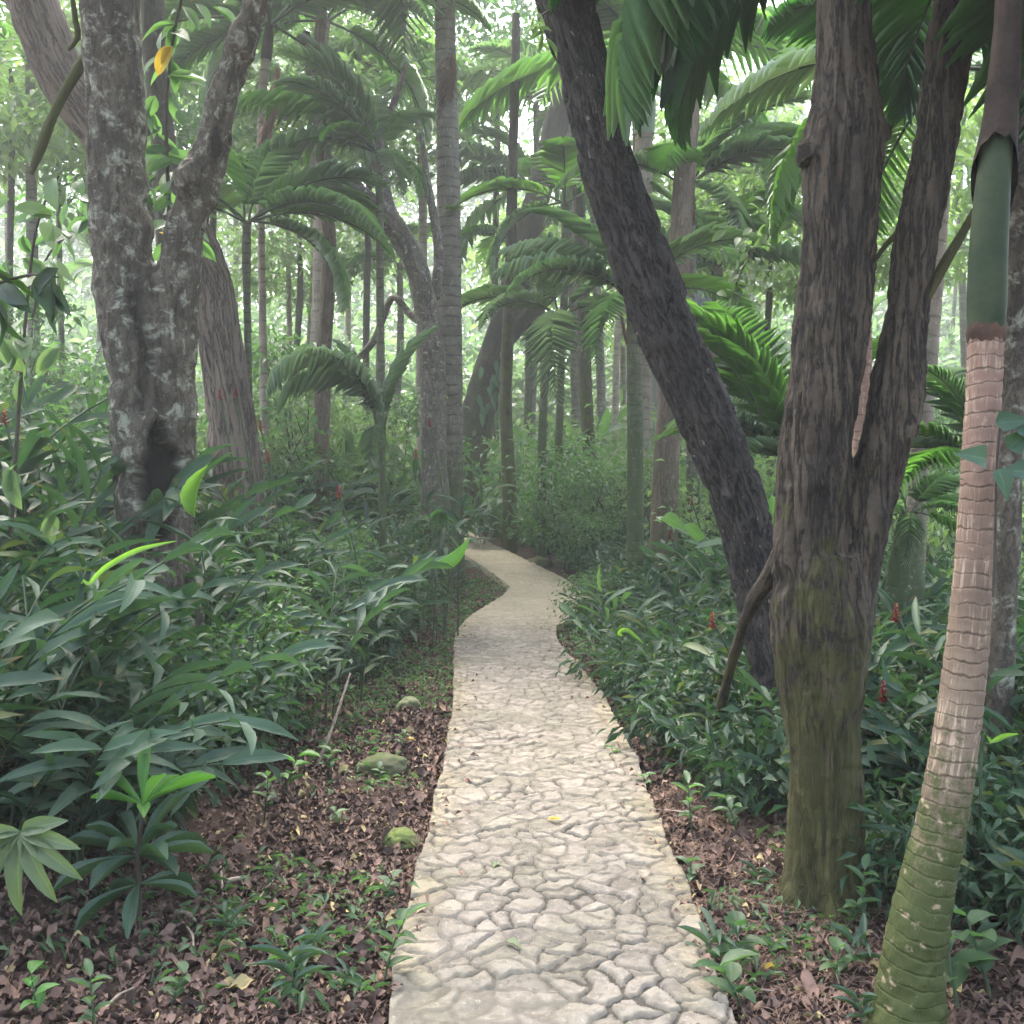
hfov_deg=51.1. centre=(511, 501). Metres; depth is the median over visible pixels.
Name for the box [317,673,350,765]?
stick
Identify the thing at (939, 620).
ginger plant
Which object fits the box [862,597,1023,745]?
ginger plant
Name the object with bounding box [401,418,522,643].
ginger plant
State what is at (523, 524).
shrub
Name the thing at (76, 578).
ginger plant
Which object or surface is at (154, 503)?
ginger plant
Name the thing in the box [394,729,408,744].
seedling
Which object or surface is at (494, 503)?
ginger plant
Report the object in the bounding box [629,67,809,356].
forest tree
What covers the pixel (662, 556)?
ginger plant
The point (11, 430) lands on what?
ginger plant
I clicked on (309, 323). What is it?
palm tree
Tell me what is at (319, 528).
ginger plant
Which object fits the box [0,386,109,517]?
ginger plant
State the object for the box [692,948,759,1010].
seedling
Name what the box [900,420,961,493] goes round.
shrub
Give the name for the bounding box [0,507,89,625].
ginger plant
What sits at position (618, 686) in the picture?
shrub
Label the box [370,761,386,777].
seedling
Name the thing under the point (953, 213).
palm tree
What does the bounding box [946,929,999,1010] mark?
seedling
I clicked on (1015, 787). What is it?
shrub
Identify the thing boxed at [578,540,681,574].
ginger plant
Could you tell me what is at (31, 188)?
palm tree
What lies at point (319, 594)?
shrub
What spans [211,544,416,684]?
ginger plant
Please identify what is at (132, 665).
shrub
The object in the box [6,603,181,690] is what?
ginger plant
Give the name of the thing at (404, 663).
seedling
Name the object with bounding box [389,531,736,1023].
path
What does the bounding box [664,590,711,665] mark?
ginger plant
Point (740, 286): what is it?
leafy branch
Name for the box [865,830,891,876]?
seedling
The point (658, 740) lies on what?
seedling
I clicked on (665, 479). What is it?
forest tree
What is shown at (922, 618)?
ginger plant
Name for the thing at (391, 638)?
shrub
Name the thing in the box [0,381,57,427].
ginger plant
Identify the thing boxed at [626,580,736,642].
ginger plant
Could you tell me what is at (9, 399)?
ginger plant
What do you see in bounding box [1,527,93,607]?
ginger plant
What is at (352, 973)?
seedling
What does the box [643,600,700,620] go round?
ginger plant
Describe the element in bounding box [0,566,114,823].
ginger plant
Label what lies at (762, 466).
shrub
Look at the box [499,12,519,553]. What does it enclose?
forest tree
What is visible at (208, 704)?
ginger plant
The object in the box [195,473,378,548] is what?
ginger plant
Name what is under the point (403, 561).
ginger plant
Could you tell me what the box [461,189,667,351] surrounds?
forest tree
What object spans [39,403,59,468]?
ginger plant
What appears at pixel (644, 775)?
seedling
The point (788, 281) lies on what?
forest tree
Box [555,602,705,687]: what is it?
shrub
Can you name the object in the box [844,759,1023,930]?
ginger plant
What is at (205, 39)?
palm tree
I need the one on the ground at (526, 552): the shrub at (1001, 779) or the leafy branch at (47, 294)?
the shrub at (1001, 779)
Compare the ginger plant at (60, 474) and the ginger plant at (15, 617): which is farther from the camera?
the ginger plant at (60, 474)
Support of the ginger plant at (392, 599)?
on the ground at (526, 552)
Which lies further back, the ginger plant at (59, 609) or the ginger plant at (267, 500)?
the ginger plant at (267, 500)
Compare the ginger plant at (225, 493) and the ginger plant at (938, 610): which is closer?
the ginger plant at (938, 610)
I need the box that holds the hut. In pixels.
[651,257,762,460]
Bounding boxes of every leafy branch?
[0,179,87,319]
[0,267,70,345]
[527,10,557,57]
[712,196,802,315]
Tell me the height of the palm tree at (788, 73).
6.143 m
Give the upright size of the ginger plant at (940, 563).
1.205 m
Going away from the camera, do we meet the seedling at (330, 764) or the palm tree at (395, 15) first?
the seedling at (330, 764)
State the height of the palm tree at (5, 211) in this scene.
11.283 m
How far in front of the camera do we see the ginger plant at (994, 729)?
4.62 m
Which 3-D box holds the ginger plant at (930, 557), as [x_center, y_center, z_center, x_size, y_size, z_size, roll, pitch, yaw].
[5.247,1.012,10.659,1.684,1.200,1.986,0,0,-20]
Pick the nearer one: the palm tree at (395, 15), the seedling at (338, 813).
the seedling at (338, 813)
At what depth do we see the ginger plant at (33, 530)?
5.35 m
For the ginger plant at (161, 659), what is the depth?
5.30 m
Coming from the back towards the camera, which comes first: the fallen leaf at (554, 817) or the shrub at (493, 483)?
the shrub at (493, 483)
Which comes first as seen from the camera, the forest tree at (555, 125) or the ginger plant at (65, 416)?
the ginger plant at (65, 416)
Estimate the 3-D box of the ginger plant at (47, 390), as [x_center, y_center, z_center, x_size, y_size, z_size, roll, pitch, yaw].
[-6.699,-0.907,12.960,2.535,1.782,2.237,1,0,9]
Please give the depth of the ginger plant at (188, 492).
6.55 m
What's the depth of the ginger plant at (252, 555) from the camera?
8.30 m
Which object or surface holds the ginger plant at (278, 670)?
on the ground at (526, 552)
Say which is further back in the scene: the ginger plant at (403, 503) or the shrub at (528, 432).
the shrub at (528, 432)
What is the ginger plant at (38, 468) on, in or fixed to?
on the ground at (526, 552)
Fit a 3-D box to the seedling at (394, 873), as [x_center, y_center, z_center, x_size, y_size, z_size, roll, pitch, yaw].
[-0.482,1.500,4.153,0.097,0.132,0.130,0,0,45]
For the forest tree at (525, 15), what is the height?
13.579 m
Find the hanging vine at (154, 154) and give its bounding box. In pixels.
[142,0,234,261]
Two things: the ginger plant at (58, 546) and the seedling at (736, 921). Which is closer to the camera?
the seedling at (736, 921)
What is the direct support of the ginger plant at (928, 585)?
on the ground at (526, 552)
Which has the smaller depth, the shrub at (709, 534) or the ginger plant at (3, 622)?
the ginger plant at (3, 622)
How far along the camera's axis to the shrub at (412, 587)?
11.13 m
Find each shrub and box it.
[0,259,107,425]
[0,322,102,406]
[0,342,109,459]
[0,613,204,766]
[0,650,281,855]
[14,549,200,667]
[26,580,239,722]
[52,363,101,418]
[80,363,109,424]
[95,407,311,510]
[118,619,307,785]
[164,587,339,739]
[195,345,388,538]
[196,323,387,521]
[196,415,208,479]
[197,383,340,449]
[200,550,335,656]
[221,539,355,641]
[241,512,385,603]
[258,392,420,517]
[263,560,420,675]
[267,509,392,633]
[271,422,420,541]
[306,401,400,507]
[315,600,412,665]
[336,384,503,549]
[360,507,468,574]
[360,524,465,619]
[366,559,438,626]
[414,434,501,480]
[474,404,653,537]
[482,509,530,541]
[482,519,520,537]
[486,464,497,512]
[488,442,551,497]
[500,439,650,563]
[504,485,588,554]
[513,408,623,500]
[517,519,551,545]
[531,428,680,534]
[542,499,623,567]
[543,508,626,564]
[547,491,623,534]
[547,564,642,629]
[551,426,626,476]
[555,521,624,574]
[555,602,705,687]
[572,527,626,582]
[572,560,663,627]
[586,576,649,623]
[586,618,722,704]
[587,539,688,616]
[589,472,709,516]
[592,432,708,535]
[595,408,619,450]
[595,541,696,586]
[596,635,764,768]
[601,402,685,498]
[602,531,689,574]
[609,523,649,548]
[612,436,773,536]
[614,440,758,492]
[621,452,777,557]
[624,526,684,544]
[624,538,733,620]
[639,601,883,717]
[644,563,737,661]
[650,473,766,533]
[657,687,905,826]
[679,373,788,522]
[679,531,722,562]
[689,547,728,588]
[696,604,927,694]
[704,515,720,545]
[735,387,786,463]
[754,454,776,482]
[755,764,1023,936]
[862,713,1023,882]
[865,616,1023,819]
[871,595,950,705]
[875,589,1016,656]
[875,635,939,688]
[879,621,947,687]
[880,557,952,610]
[881,467,1023,610]
[885,527,945,560]
[886,462,1023,561]
[890,487,955,541]
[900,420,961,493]
[929,399,1023,499]
[931,397,958,492]
[954,788,1023,946]
[983,765,1023,828]
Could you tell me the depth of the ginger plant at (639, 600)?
9.32 m
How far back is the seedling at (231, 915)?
3.76 m
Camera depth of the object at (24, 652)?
4.94 m
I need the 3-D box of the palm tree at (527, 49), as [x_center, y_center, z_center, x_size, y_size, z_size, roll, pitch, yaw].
[1.157,-4.536,21.601,5.121,10.299,3.393,0,0,0]
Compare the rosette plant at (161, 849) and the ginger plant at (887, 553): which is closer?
the rosette plant at (161, 849)
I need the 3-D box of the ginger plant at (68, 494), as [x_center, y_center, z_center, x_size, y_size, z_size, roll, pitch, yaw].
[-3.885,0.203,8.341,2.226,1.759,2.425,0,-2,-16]
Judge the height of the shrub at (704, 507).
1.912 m
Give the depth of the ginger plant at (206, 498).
9.60 m
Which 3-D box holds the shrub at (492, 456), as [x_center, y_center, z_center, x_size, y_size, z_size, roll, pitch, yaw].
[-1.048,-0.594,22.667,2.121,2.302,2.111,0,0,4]
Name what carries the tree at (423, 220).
on the ground at (526, 552)
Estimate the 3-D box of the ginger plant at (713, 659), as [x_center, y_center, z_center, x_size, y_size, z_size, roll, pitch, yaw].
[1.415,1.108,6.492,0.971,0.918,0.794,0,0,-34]
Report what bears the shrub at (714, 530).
on the ground at (526, 552)
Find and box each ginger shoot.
[77,541,174,808]
[617,628,643,700]
[979,732,1017,926]
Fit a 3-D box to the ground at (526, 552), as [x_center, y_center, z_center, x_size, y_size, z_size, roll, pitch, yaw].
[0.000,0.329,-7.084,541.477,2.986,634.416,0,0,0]
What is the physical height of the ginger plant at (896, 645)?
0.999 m
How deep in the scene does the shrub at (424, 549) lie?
12.36 m
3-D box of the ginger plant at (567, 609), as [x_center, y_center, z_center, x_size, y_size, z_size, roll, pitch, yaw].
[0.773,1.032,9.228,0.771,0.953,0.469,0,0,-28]
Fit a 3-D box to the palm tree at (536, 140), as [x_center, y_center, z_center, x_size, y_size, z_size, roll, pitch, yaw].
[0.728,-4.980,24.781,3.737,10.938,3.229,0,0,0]
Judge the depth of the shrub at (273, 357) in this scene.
13.20 m
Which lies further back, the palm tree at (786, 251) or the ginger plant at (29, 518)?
the palm tree at (786, 251)
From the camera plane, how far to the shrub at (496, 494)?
24.14 m
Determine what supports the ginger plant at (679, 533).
on the ground at (526, 552)
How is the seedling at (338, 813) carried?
on the ground at (526, 552)
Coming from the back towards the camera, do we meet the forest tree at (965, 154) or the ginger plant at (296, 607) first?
the forest tree at (965, 154)
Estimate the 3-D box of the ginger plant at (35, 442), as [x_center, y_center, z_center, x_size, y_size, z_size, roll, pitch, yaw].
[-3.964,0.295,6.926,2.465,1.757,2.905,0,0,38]
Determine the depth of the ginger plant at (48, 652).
4.32 m
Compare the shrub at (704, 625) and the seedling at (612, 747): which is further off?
the shrub at (704, 625)
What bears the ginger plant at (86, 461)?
on the ground at (526, 552)
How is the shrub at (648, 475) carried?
on the ground at (526, 552)
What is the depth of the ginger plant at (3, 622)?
3.97 m
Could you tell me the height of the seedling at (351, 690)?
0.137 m
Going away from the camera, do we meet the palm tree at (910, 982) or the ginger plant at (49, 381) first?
the palm tree at (910, 982)
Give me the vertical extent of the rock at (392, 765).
0.133 m
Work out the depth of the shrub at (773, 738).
5.18 m
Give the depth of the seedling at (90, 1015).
3.10 m
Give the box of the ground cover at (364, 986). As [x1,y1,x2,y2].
[0,572,906,1013]
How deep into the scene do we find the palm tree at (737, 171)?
23.36 m
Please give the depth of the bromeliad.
13.91 m
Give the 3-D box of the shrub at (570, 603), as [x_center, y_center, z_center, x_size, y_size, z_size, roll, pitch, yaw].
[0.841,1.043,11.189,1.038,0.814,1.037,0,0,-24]
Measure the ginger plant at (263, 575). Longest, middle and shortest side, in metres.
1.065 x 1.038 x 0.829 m
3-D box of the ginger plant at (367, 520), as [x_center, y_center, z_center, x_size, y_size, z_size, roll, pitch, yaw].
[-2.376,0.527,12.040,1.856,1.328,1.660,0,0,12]
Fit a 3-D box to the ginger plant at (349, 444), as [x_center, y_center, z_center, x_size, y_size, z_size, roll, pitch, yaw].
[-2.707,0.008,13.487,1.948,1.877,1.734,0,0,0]
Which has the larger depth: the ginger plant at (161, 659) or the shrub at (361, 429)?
the shrub at (361, 429)
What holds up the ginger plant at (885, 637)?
on the ground at (526, 552)
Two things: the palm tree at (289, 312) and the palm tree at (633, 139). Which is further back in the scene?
the palm tree at (289, 312)
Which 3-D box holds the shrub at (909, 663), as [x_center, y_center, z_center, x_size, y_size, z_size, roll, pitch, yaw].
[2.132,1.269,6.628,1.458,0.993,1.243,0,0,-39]
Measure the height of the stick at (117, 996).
0.027 m
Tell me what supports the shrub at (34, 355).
on the ground at (526, 552)
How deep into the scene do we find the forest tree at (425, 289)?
13.46 m
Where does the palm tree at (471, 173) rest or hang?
on the ground at (526, 552)
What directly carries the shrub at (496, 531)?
on the ground at (526, 552)
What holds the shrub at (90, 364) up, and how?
on the ground at (526, 552)
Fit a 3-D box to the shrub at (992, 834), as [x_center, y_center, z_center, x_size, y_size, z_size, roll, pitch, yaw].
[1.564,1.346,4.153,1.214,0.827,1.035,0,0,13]
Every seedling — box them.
[20,960,59,1013]
[66,958,112,1023]
[158,961,190,1007]
[203,900,254,930]
[247,944,335,1008]
[253,771,283,821]
[280,749,320,796]
[292,920,336,955]
[318,745,342,778]
[327,957,364,991]
[330,806,348,828]
[344,684,357,699]
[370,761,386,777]
[374,903,429,987]
[377,869,402,905]
[380,666,393,691]
[385,689,394,703]
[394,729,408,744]
[399,660,410,673]
[422,510,454,634]
[570,635,580,647]
[604,745,620,752]
[634,772,655,783]
[650,737,664,749]
[670,770,706,840]
[675,856,705,888]
[677,906,743,957]
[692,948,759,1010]
[707,792,748,830]
[709,910,767,961]
[738,860,778,885]
[819,936,861,981]
[827,913,880,974]
[829,985,876,1023]
[837,897,869,927]
[845,853,880,914]
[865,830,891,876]
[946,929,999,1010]
[951,905,1015,1002]
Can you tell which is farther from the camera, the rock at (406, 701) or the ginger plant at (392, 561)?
the ginger plant at (392, 561)
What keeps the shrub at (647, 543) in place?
on the ground at (526, 552)
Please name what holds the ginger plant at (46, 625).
on the ground at (526, 552)
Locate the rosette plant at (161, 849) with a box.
[53,747,215,938]
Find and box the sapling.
[0,175,73,543]
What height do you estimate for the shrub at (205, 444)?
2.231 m
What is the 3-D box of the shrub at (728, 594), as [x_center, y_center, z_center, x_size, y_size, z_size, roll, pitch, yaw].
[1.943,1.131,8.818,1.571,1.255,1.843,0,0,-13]
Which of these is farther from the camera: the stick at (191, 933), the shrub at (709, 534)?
the shrub at (709, 534)
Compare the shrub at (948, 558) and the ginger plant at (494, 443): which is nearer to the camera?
the shrub at (948, 558)
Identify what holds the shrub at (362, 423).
on the ground at (526, 552)
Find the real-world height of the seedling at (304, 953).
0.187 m
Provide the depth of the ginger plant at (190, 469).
8.37 m
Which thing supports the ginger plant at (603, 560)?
on the ground at (526, 552)
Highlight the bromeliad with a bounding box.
[443,202,465,211]
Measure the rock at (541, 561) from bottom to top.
0.178 m
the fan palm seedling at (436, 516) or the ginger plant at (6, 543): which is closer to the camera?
the ginger plant at (6, 543)
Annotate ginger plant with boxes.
[0,365,68,416]
[0,373,76,477]
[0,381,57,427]
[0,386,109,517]
[0,393,110,511]
[0,395,70,487]
[0,397,62,459]
[0,399,44,476]
[0,399,113,516]
[0,403,113,536]
[0,409,71,576]
[0,417,124,557]
[0,418,221,590]
[0,433,20,472]
[0,446,113,574]
[0,474,9,507]
[0,489,315,624]
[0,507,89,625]
[0,519,42,601]
[0,520,227,674]
[0,524,240,771]
[0,531,19,577]
[0,538,242,811]
[0,551,154,706]
[0,563,89,657]
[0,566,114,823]
[0,599,191,743]
[0,614,129,768]
[0,617,43,729]
[0,617,102,669]
[0,639,334,862]
[0,643,145,885]
[0,655,63,756]
[1,448,197,582]
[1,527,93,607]
[2,457,113,557]
[4,438,113,564]
[4,515,106,609]
[6,395,80,420]
[6,404,109,448]
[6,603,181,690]
[7,422,227,506]
[7,444,294,556]
[10,422,113,507]
[10,660,147,769]
[11,370,95,571]
[11,515,248,630]
[11,568,103,633]
[12,556,43,565]
[15,593,75,626]
[27,467,98,511]
[33,495,231,565]
[37,383,86,394]
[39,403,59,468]
[126,465,306,672]
[129,649,255,754]
[146,670,258,748]
[165,609,338,742]
[168,637,277,673]
[193,535,327,619]
[194,389,330,549]
[194,496,244,531]
[194,524,324,610]
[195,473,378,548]
[195,483,344,554]
[196,387,272,566]
[197,485,334,524]
[197,543,304,649]
[198,480,313,522]
[199,509,326,634]
[200,420,306,577]
[201,450,341,599]
[202,475,376,512]
[204,527,390,649]
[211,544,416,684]
[213,593,355,735]
[217,566,287,629]
[225,510,354,551]
[225,536,235,542]
[228,537,469,722]
[235,539,388,632]
[247,602,323,660]
[261,474,416,549]
[263,427,373,538]
[269,519,399,574]
[271,490,373,558]
[282,523,414,591]
[291,505,441,565]
[302,561,454,666]
[304,527,390,549]
[304,613,392,679]
[310,486,436,700]
[322,515,436,575]
[330,513,440,556]
[331,481,479,548]
[336,443,469,526]
[355,449,467,650]
[358,587,411,644]
[375,588,422,642]
[388,572,442,624]
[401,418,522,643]
[464,454,528,543]
[482,424,580,489]
[513,406,626,491]
[534,412,685,492]
[558,566,631,669]
[559,535,609,574]
[559,586,664,648]
[559,587,619,625]
[572,623,675,697]
[576,550,664,588]
[577,547,609,581]
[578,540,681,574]
[582,621,636,656]
[594,575,676,641]
[597,582,730,657]
[598,537,649,568]
[604,541,724,640]
[612,529,649,540]
[617,579,733,637]
[619,572,704,616]
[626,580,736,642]
[635,650,717,698]
[637,695,765,779]
[639,541,730,608]
[640,695,713,748]
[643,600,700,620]
[644,509,719,541]
[647,530,722,605]
[652,538,725,579]
[656,496,774,597]
[659,561,712,602]
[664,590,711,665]
[672,719,783,816]
[679,496,723,566]
[683,612,757,732]
[689,667,757,735]
[694,545,946,623]
[702,606,916,676]
[712,606,735,615]
[723,666,920,796]
[724,637,901,693]
[764,687,938,834]
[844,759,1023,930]
[861,680,988,820]
[861,694,990,802]
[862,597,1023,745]
[863,603,940,716]
[864,621,1023,710]
[868,628,1023,774]
[869,624,1023,736]
[871,612,938,724]
[873,588,1023,641]
[874,588,1023,684]
[875,566,1023,621]
[875,590,947,630]
[876,591,946,647]
[878,602,946,645]
[879,560,888,586]
[879,566,944,610]
[879,635,1023,685]
[880,526,955,579]
[880,536,954,580]
[880,536,954,582]
[887,610,948,633]
[904,681,1023,708]
[905,632,1023,722]
[906,605,942,629]
[907,592,1022,617]
[924,552,953,594]
[925,562,1023,609]
[925,595,940,618]
[927,554,1023,581]
[933,617,1023,744]
[935,527,1023,555]
[936,557,1023,583]
[971,788,1023,834]
[986,846,1023,907]
[1016,587,1023,663]
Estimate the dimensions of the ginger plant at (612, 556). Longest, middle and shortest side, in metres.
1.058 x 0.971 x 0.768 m
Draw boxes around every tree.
[0,0,80,385]
[0,0,206,388]
[0,6,285,233]
[0,12,149,376]
[4,0,268,550]
[4,76,19,373]
[28,0,270,652]
[46,205,101,378]
[61,2,359,235]
[85,132,395,397]
[140,0,177,262]
[140,0,434,511]
[175,107,248,415]
[184,0,492,413]
[188,127,253,308]
[211,0,620,581]
[216,139,433,417]
[232,6,552,427]
[234,70,418,445]
[235,43,437,541]
[236,131,360,449]
[266,325,437,602]
[268,78,355,403]
[297,37,468,454]
[302,30,452,590]
[313,7,336,534]
[341,222,431,459]
[345,167,351,406]
[349,29,508,517]
[371,0,550,495]
[421,125,632,471]
[457,35,661,450]
[458,0,813,538]
[460,136,671,551]
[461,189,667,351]
[461,195,589,450]
[462,82,659,529]
[462,238,623,557]
[465,88,549,440]
[490,206,767,582]
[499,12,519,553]
[532,25,606,457]
[534,0,779,765]
[536,0,991,752]
[552,87,810,550]
[560,215,670,458]
[571,133,596,505]
[589,187,801,536]
[612,290,621,451]
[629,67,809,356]
[632,122,650,471]
[649,99,699,573]
[653,296,938,456]
[655,116,901,488]
[695,163,759,416]
[700,0,986,624]
[706,0,972,928]
[748,183,764,332]
[797,72,984,301]
[854,0,1023,1023]
[873,278,957,314]
[881,457,959,629]
[885,168,965,307]
[889,225,968,359]
[897,364,965,502]
[955,52,985,367]
[982,79,1023,809]
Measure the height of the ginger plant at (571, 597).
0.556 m
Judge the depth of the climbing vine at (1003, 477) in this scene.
3.04 m
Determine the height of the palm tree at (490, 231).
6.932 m
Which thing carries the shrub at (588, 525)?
on the ground at (526, 552)
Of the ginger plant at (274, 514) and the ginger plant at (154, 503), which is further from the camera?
the ginger plant at (274, 514)
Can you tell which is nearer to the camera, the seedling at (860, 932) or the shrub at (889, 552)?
the seedling at (860, 932)
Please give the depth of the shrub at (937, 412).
22.15 m
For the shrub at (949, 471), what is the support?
on the ground at (526, 552)
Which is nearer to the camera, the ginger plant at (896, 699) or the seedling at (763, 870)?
the seedling at (763, 870)
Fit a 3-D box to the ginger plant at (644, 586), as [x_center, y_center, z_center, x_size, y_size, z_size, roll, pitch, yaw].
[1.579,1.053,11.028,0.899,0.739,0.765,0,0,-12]
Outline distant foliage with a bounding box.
[0,6,982,518]
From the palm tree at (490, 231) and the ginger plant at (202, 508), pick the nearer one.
the ginger plant at (202, 508)
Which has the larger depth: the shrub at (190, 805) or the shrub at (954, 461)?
the shrub at (954, 461)
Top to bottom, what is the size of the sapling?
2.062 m
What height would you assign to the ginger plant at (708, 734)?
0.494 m
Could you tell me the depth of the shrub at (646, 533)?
13.35 m
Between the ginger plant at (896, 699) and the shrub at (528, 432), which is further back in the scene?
the shrub at (528, 432)
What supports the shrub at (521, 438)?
on the ground at (526, 552)
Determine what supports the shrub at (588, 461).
on the ground at (526, 552)
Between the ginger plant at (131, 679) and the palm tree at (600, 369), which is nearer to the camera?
the ginger plant at (131, 679)
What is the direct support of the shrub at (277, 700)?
on the ground at (526, 552)
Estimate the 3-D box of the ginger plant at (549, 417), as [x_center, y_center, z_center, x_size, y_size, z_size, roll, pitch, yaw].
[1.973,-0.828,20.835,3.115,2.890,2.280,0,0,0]
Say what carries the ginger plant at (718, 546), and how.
on the ground at (526, 552)
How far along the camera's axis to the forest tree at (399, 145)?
20.54 m
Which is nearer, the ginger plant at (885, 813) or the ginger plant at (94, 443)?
the ginger plant at (885, 813)
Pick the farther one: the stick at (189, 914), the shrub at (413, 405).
the shrub at (413, 405)
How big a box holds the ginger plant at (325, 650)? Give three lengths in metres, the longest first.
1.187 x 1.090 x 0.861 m
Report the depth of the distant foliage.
37.04 m
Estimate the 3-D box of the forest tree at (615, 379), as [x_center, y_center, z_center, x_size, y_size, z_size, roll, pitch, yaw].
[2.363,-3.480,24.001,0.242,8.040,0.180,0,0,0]
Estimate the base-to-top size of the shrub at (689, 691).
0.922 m
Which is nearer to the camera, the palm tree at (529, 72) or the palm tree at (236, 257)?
the palm tree at (529, 72)
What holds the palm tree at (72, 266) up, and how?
on the ground at (526, 552)
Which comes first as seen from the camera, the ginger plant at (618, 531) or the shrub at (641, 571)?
the shrub at (641, 571)
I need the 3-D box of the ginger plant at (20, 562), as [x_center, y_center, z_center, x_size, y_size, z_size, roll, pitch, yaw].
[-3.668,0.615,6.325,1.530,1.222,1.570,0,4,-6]
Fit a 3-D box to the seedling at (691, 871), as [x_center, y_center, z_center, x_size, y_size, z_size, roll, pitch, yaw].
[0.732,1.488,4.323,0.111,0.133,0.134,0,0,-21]
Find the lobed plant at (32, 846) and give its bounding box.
[0,816,82,915]
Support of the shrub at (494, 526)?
on the ground at (526, 552)
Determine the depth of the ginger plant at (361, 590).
8.19 m
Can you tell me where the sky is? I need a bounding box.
[0,0,979,414]
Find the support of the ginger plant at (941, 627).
on the ground at (526, 552)
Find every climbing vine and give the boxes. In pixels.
[476,187,571,488]
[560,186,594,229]
[954,383,1023,596]
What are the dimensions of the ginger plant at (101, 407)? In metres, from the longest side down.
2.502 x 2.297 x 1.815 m
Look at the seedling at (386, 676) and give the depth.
8.29 m
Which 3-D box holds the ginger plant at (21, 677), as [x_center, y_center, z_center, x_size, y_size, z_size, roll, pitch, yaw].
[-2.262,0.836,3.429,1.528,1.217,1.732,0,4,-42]
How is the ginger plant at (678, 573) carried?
on the ground at (526, 552)
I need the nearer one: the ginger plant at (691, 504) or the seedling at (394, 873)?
the seedling at (394, 873)
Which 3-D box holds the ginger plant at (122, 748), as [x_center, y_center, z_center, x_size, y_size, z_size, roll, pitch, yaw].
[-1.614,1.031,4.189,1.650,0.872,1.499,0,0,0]
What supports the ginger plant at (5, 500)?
on the ground at (526, 552)
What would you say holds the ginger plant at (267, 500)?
on the ground at (526, 552)
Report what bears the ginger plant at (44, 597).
on the ground at (526, 552)
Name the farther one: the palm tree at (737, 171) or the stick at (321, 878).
the palm tree at (737, 171)
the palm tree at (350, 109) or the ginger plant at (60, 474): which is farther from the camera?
the palm tree at (350, 109)
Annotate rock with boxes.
[354,752,409,778]
[381,827,421,849]
[395,696,420,711]
[527,556,552,567]
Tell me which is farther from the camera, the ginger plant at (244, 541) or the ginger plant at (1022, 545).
the ginger plant at (1022, 545)
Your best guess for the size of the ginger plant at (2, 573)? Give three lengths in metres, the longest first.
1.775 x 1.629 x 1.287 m
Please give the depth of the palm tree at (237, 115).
20.30 m
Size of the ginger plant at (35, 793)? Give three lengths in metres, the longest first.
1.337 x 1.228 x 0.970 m
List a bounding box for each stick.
[97,987,133,1015]
[174,909,196,922]
[186,926,194,953]
[199,859,218,888]
[217,859,223,895]
[225,876,255,883]
[302,875,335,886]
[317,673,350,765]
[657,809,697,818]
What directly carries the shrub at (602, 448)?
on the ground at (526, 552)
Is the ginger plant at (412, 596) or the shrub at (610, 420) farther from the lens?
the shrub at (610, 420)
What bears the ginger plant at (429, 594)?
on the ground at (526, 552)
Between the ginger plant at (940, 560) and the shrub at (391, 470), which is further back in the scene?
the shrub at (391, 470)
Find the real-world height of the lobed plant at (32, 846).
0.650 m
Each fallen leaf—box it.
[505,937,521,948]
[547,816,560,819]
[758,961,774,970]
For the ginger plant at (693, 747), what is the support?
on the ground at (526, 552)
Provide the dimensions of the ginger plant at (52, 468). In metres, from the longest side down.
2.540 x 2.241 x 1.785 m
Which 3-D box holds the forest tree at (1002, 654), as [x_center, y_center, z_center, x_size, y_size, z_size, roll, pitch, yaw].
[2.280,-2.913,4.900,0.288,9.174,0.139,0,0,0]
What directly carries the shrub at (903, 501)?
on the ground at (526, 552)
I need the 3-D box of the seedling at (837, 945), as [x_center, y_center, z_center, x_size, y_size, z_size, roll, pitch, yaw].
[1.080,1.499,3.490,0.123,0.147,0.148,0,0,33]
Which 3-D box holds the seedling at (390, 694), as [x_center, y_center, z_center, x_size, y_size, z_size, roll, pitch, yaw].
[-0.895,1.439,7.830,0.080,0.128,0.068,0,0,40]
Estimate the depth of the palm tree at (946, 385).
7.14 m
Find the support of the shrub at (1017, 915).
on the ground at (526, 552)
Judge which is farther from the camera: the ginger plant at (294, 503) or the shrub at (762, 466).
the shrub at (762, 466)
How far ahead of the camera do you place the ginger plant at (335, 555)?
9.06 m
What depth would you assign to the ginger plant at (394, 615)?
10.13 m
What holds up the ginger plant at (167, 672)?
on the ground at (526, 552)
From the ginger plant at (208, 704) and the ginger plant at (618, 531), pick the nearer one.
the ginger plant at (208, 704)
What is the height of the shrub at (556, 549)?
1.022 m
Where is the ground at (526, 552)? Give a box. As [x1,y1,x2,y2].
[0,516,1023,1023]
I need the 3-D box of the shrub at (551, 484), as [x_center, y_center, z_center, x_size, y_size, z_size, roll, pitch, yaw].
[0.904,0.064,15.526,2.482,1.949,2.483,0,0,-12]
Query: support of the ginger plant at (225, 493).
on the ground at (526, 552)
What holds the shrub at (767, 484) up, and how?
on the ground at (526, 552)
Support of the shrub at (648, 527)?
on the ground at (526, 552)
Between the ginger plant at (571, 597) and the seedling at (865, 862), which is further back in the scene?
the ginger plant at (571, 597)

